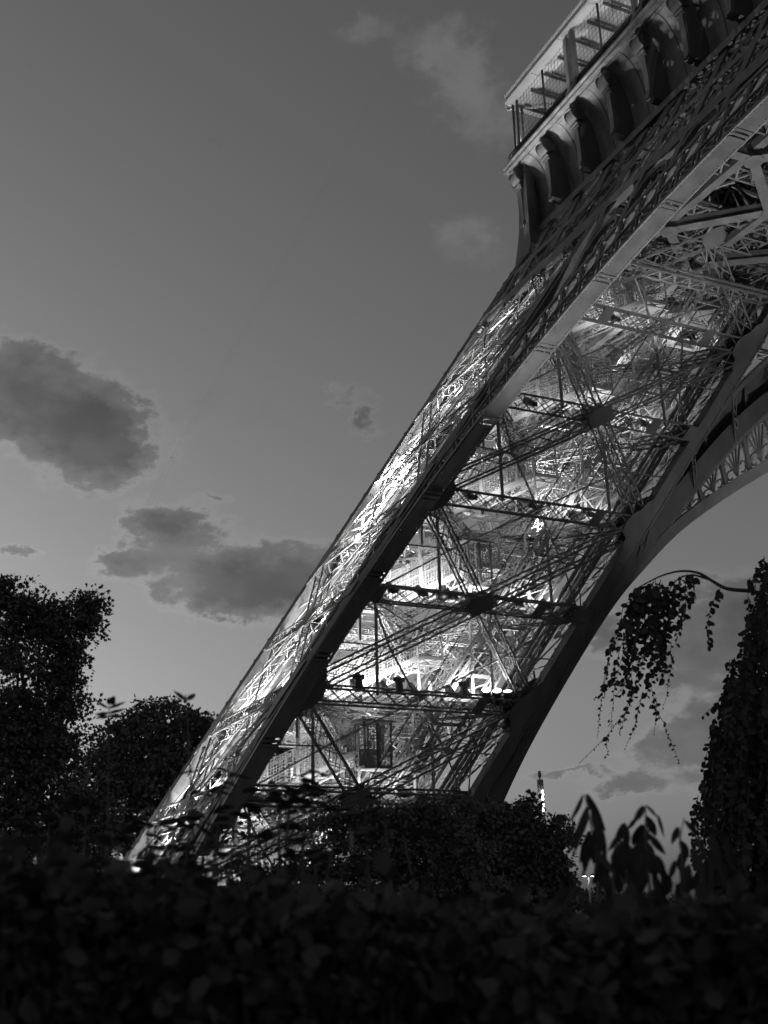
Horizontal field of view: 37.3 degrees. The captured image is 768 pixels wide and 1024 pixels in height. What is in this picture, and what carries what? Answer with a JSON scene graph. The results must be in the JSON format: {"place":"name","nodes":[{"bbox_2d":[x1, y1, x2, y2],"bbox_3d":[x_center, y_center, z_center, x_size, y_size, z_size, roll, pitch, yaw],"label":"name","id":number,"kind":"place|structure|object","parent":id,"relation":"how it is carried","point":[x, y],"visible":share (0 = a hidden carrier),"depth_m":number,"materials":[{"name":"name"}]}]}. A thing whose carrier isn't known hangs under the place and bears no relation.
{"place":"outdoors","nodes":[
{"label":"outdoors","id":0,"kind":"place"},
{"bbox_2d":[0,0,767,918],"label":"sky","id":1,"kind":"structure","parent":0,"point":[245,244],"materials":[{"name":"grey"}]},
{"label":"ground","id":2,"kind":"structure","parent":0,"visible":0},
{"bbox_2d":[0,572,135,874],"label":"plane tree","id":3,"kind":"object","parent":2,"relation":"on","point":[39,754],"visible":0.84,"depth_m":53.18,"materials":[{"name":"black plant"}]},
{"bbox_2d":[0,815,328,1023],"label":"garden shrub","id":4,"kind":"object","parent":2,"relation":"on","point":[85,906],"visible":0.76,"depth_m":2.45,"materials":[{"name":"black plant"}]},
{"bbox_2d":[45,693,325,881],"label":"chestnut tree","id":5,"kind":"object","parent":2,"relation":"on","point":[139,781],"visible":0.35,"depth_m":142.44,"materials":[{"name":"black plant"}]},
{"bbox_2d":[7,691,439,917],"bbox_3d":[-0.648,1.070,4.069,1.570,1.165,1.538,-5,-20,9],"label":"dogwood shrub","id":6,"kind":"object","parent":2,"relation":"on","point":[192,816],"visible":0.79,"depth_m":4.08,"materials":[{"name":"black plant"}]},
{"bbox_2d":[52,827,673,1023],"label":"garden shrub","id":7,"kind":"object","parent":2,"relation":"on","point":[399,963],"visible":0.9,"depth_m":2.42,"materials":[{"name":"black plant"}]},
{"bbox_2d":[218,794,512,916],"bbox_3d":[-1.651,16.073,49.373,14.554,7.410,4.315,-1,-20,-2],"label":"lime tree","id":8,"kind":"object","parent":2,"relation":"on","point":[440,875],"visible":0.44,"depth_m":49.40,"materials":[{"name":"black plant"}]},
{"bbox_2d":[123,0,767,928],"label":"lattice tower","id":9,"kind":"structure","parent":2,"relation":"on","point":[635,168],"depth_m":76.33,"materials":[{"name":"metal"}]},
{"bbox_2d":[426,789,584,927],"bbox_3d":[5.721,17.560,54.990,8.668,8.131,4.436,0,-20,-4],"label":"plane tree","id":10,"kind":"object","parent":2,"relation":"on","point":[532,855],"visible":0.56,"depth_m":54.74,"materials":[{"name":"black plant"}]},
{"bbox_2d":[537,771,545,821],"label":"light pylon","id":11,"kind":"object","parent":2,"relation":"on","point":[540,787],"visible":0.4,"depth_m":144.90,"materials":[{"name":"metal"}]},
{"bbox_2d":[583,874,593,902],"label":"street lamp","id":12,"kind":"object","parent":2,"relation":"on","point":[585,875],"visible":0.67,"depth_m":86.19,"materials":[{"name":"metal"}]},
{"bbox_2d":[442,872,767,1023],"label":"garden shrub","id":13,"kind":"object","parent":2,"relation":"on","point":[708,959],"visible":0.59,"depth_m":2.52,"materials":[{"name":"black plant"}]},
{"bbox_2d":[566,887,675,913],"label":"distant hedge","id":14,"kind":"object","parent":2,"relation":"on","point":[582,901],"visible":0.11,"depth_m":92.79,"materials":[{"name":"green plant"}]},
{"bbox_2d":[568,794,753,924],"bbox_3d":[0.950,1.322,3.724,0.634,0.804,0.911,-7,-21,15],"label":"long leaved shrub","id":15,"kind":"object","parent":2,"relation":"on","point":[637,864],"visible":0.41,"depth_m":3.69,"materials":[{"name":"black plant"}]},
{"bbox_2d":[580,556,767,900],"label":"weeping beech","id":16,"kind":"object","parent":2,"relation":"on","point":[737,758],"visible":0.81,"depth_m":13.09,"materials":[{"name":"black plant"}]}
]}

